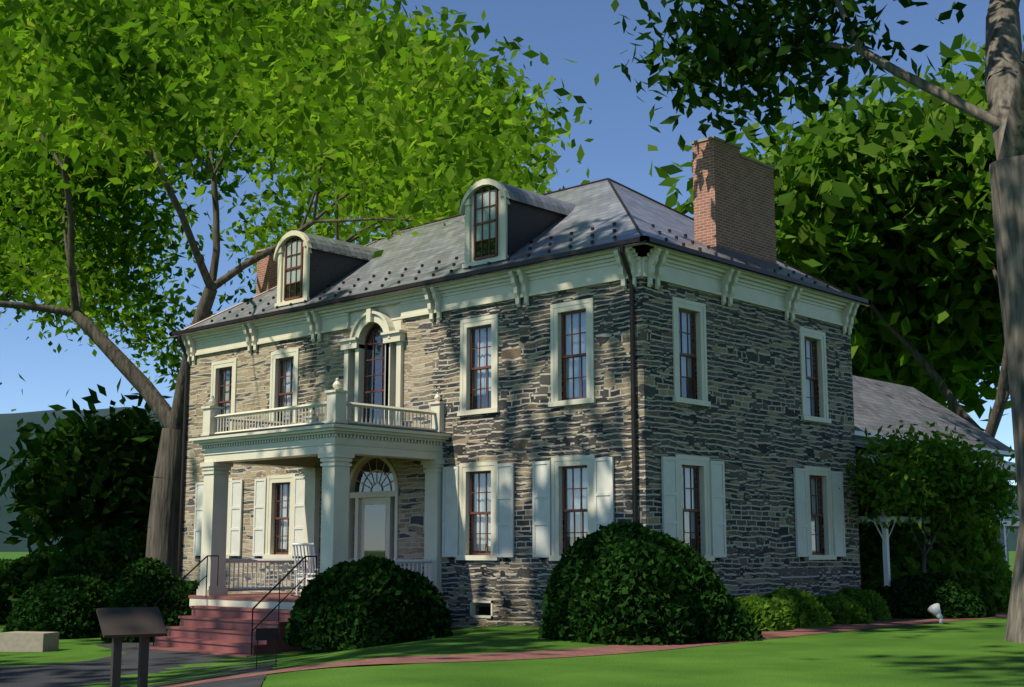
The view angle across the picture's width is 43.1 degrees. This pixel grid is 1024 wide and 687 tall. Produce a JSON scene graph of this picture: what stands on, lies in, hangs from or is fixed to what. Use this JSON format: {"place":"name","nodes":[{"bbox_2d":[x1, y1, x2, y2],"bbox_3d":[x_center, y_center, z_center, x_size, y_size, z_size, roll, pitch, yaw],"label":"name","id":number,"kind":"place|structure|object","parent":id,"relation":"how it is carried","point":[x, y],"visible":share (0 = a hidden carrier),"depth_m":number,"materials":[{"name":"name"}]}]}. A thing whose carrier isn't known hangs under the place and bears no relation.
{"place":"outdoors","nodes":[
{"label":"outdoors","id":0,"kind":"place"},
{"bbox_2d":[0,93,277,337],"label":"leaves","id":1,"kind":"object","parent":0,"point":[199,176],"depth_m":48.18,"materials":[{"name":"green plant"}]},
{"bbox_2d":[0,641,285,686],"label":"asphalt","id":2,"kind":"structure","parent":0,"point":[76,674],"depth_m":23.20,"materials":[{"name":"grey asphalt"}]},
{"bbox_2d":[0,407,1018,551],"bbox_3d":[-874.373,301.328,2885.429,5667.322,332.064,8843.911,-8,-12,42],"label":"mountain","id":3,"kind":"structure","parent":0,"point":[9,434],"depth_m":2324.70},
{"bbox_2d":[0,551,1023,686],"bbox_3d":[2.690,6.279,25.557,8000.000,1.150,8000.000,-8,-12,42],"label":"ground","id":4,"kind":"structure","parent":0,"point":[975,653],"depth_m":19.26,"materials":[{"name":"green plant"}]},
{"bbox_2d":[0,558,15,566],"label":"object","id":5,"kind":"object","parent":4,"relation":"on","point":[3,561],"visible":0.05,"depth_m":93.14,"materials":[{"name":"green plant"}]},
{"bbox_2d":[0,631,58,651],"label":"stone block","id":6,"kind":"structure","parent":4,"relation":"on","point":[23,641],"depth_m":28.49,"materials":[{"name":"beige stone"}]},
{"bbox_2d":[0,551,64,598],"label":"shrub","id":7,"kind":"object","parent":4,"relation":"on","point":[14,582],"depth_m":67.76,"materials":[{"name":"green plant"}]},
{"bbox_2d":[1,574,112,638],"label":"bush","id":8,"kind":"object","parent":4,"relation":"on","point":[39,606],"depth_m":33.22,"materials":[{"name":"green plant"}]},
{"bbox_2d":[0,407,160,577],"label":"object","id":9,"kind":"object","parent":4,"relation":"on","point":[32,570],"depth_m":61.10,"materials":[{"name":"green plant"}]},
{"bbox_2d":[0,376,171,573],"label":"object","id":10,"kind":"object","parent":4,"relation":"on","point":[95,478],"visible":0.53,"depth_m":55.02,"materials":[{"name":"green plant"}]},
{"bbox_2d":[36,525,146,588],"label":"shrub","id":11,"kind":"object","parent":4,"relation":"on","point":[123,548],"depth_m":42.29,"materials":[{"name":"green plant"}]},
{"bbox_2d":[96,607,166,686],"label":"wayside sign","id":12,"kind":"object","parent":4,"relation":"on","point":[144,624],"visible":1,"depth_m":19.17,"materials":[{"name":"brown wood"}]},
{"bbox_2d":[99,557,199,642],"bbox_3d":[-8.691,6.482,32.636,3.504,2.246,3.488,-8,-12,42],"label":"bush","id":13,"kind":"object","parent":4,"relation":"on","point":[143,582],"depth_m":31.79,"materials":[{"name":"green plant"}]},
{"bbox_2d":[255,628,278,668],"bbox_3d":[-3.896,4.843,20.598,0.360,0.630,0.018,2,-9,-10],"label":"sign","id":14,"kind":"object","parent":4,"relation":"on","point":[267,633],"visible":0.87,"depth_m":20.62,"materials":[{"name":"black metal"}]},
{"bbox_2d":[0,0,598,575],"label":"oak","id":15,"kind":"object","parent":4,"relation":"on","point":[180,66],"depth_m":36.92,"materials":[{"name":"green plant"}]},
{"bbox_2d":[281,555,455,650],"bbox_3d":[-2.831,5.256,26.146,4.047,1.985,3.133,-8,-12,42],"label":"yew","id":16,"kind":"object","parent":4,"relation":"on","point":[324,615],"depth_m":24.95,"materials":[{"name":"green plant"}]},
{"bbox_2d":[538,520,762,645],"bbox_3d":[2.372,4.480,24.227,4.276,2.386,4.042,-8,-12,42],"label":"yew","id":17,"kind":"object","parent":4,"relation":"on","point":[698,603],"depth_m":22.95,"materials":[{"name":"green plant"}]},
{"bbox_2d":[731,593,790,630],"bbox_3d":[4.856,5.604,26.676,1.835,0.937,1.839,-8,-12,42],"label":"plant","id":18,"kind":"object","parent":4,"relation":"on","point":[768,614],"depth_m":26.12,"materials":[{"name":"green plant"}]},
{"bbox_2d":[761,585,834,627],"bbox_3d":[5.983,5.733,27.932,1.960,1.077,1.937,-8,-12,42],"label":"plant","id":19,"kind":"object","parent":4,"relation":"on","point":[803,609],"visible":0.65,"depth_m":27.32,"materials":[{"name":"green plant"}]},
{"bbox_2d":[648,2,1023,437],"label":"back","id":20,"kind":"object","parent":4,"relation":"on","point":[887,182],"depth_m":51.40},
{"bbox_2d":[783,216,1010,420],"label":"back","id":21,"kind":"object","parent":20,"relation":"attached to","point":[962,363],"visible":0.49,"depth_m":54.04,"materials":[{"name":"green plant"}]},
{"bbox_2d":[813,592,873,623],"bbox_3d":[7.191,6.023,29.109,1.782,0.874,1.773,-8,-12,42],"label":"plant","id":22,"kind":"object","parent":4,"relation":"on","point":[843,609],"visible":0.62,"depth_m":28.56,"materials":[{"name":"green plant"}]},
{"bbox_2d":[835,585,892,620],"bbox_3d":[8.105,6.178,30.463,1.592,0.993,1.590,-8,-12,42],"label":"plant","id":23,"kind":"object","parent":4,"relation":"on","point":[874,604],"visible":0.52,"depth_m":30.12,"materials":[{"name":"green plant"}]},
{"bbox_2d":[751,0,1023,642],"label":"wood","id":24,"kind":"object","parent":4,"relation":"on","point":[1004,70],"depth_m":23.96,"materials":[{"name":"brown wood"}]},
{"bbox_2d":[573,0,1003,174],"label":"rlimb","id":25,"kind":"object","parent":24,"relation":"attached to","point":[748,51],"depth_m":28.08,"materials":[{"name":"green plant"}]},
{"bbox_2d":[928,603,942,623],"bbox_3d":[9.390,5.972,28.696,0.348,0.446,0.285,-8,-12,42],"label":"ground lamp","id":26,"kind":"object","parent":4,"relation":"on","point":[934,609],"visible":1,"depth_m":28.61,"materials":[{"name":"white metal"}]},
{"bbox_2d":[877,571,995,618],"bbox_3d":[10.312,6.271,32.031,2.977,1.305,3.278,-8,-12,42],"label":"shrub","id":27,"kind":"object","parent":4,"relation":"on","point":[915,595],"depth_m":31.12,"materials":[{"name":"green plant"}]},
{"bbox_2d":[0,0,1023,484],"label":"sky","id":28,"kind":"structure","parent":0,"point":[584,32],"materials":[{"name":"blue"}]},
{"bbox_2d":[157,612,1007,686],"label":"brick path","id":29,"kind":"structure","parent":0,"point":[609,649],"depth_m":20.47,"materials":[{"name":"red brick"}]},
{"bbox_2d":[153,139,1019,654],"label":"house","id":30,"kind":"structure","parent":0,"point":[755,433],"depth_m":29.59,"materials":[{"name":"grey stone"}]},
{"bbox_2d":[136,592,448,656],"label":"front steps","id":31,"kind":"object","parent":30,"relation":"attached to","point":[220,630],"visible":0.69,"depth_m":28.37,"materials":[{"name":"red brick"}]},
{"bbox_2d":[171,180,643,336],"bbox_3d":[-0.446,-2.189,35.896,17.500,3.270,9.500,-8,-12,42],"label":"slate roof","id":32,"kind":"object","parent":30,"relation":"attached to","point":[597,206],"visible":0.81,"depth_m":33.09,"materials":[{"name":"grey stone"}]},
{"bbox_2d":[309,198,564,298],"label":"walls","id":33,"kind":"structure","parent":30,"relation":"attached to","point":[526,223],"depth_m":31.17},
{"bbox_2d":[256,136,774,251],"bbox_3d":[-0.667,-3.654,35.853,16.118,0.510,2.700,-7,-11,37],"label":"tan house block","id":34,"kind":"object","parent":30,"relation":"attached to","point":[730,144],"visible":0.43,"depth_m":30.82,"materials":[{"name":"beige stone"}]},
{"bbox_2d":[170,178,868,617],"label":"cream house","id":35,"kind":"structure","parent":30,"relation":"attached to","point":[330,446],"depth_m":30.05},
{"bbox_2d":[169,178,871,576],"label":"gutters and downspouts","id":36,"kind":"object","parent":30,"relation":"attached to","point":[665,242],"visible":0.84,"depth_m":30.31,"materials":[{"name":"metal"}]},
{"bbox_2d":[218,185,822,555],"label":"window frames","id":37,"kind":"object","parent":30,"relation":"attached to","point":[565,357],"visible":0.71,"depth_m":30.07,"materials":[{"name":"wood"}]},
{"bbox_2d":[222,190,818,551],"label":"window panes","id":38,"kind":"structure","parent":37,"relation":"in","point":[569,394],"depth_m":29.63,"materials":[{"name":"grey glass"}]},
{"bbox_2d":[193,447,877,556],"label":"window shutters","id":39,"kind":"object","parent":30,"relation":"attached to","point":[604,512],"visible":0.79,"depth_m":28.70,"materials":[{"name":"white wood"}]},
{"bbox_2d":[611,181,1014,466],"bbox_3d":[4.065,0.403,40.154,17.800,7.050,22.400,-8,-12,42],"label":"slate roof","id":40,"kind":"object","parent":30,"relation":"attached to","point":[877,404],"visible":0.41,"depth_m":38.86,"materials":[{"name":"grey stone"}]},
{"bbox_2d":[855,438,1009,589],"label":"house siding","id":41,"kind":"object","parent":30,"relation":"attached to","point":[858,440],"visible":0.06,"depth_m":42.13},
{"bbox_2d":[858,501,1012,612],"bbox_3d":[10.894,5.244,35.836,5.963,4.530,5.292,-8,-12,42],"label":"shrub","id":42,"kind":"object","parent":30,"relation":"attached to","point":[987,571],"depth_m":34.08,"materials":[{"name":"green plant"}]},
{"bbox_2d":[839,420,1018,573],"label":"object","id":43,"kind":"object","parent":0,"point":[924,473],"depth_m":32.09,"materials":[{"name":"green plant"}]}
]}

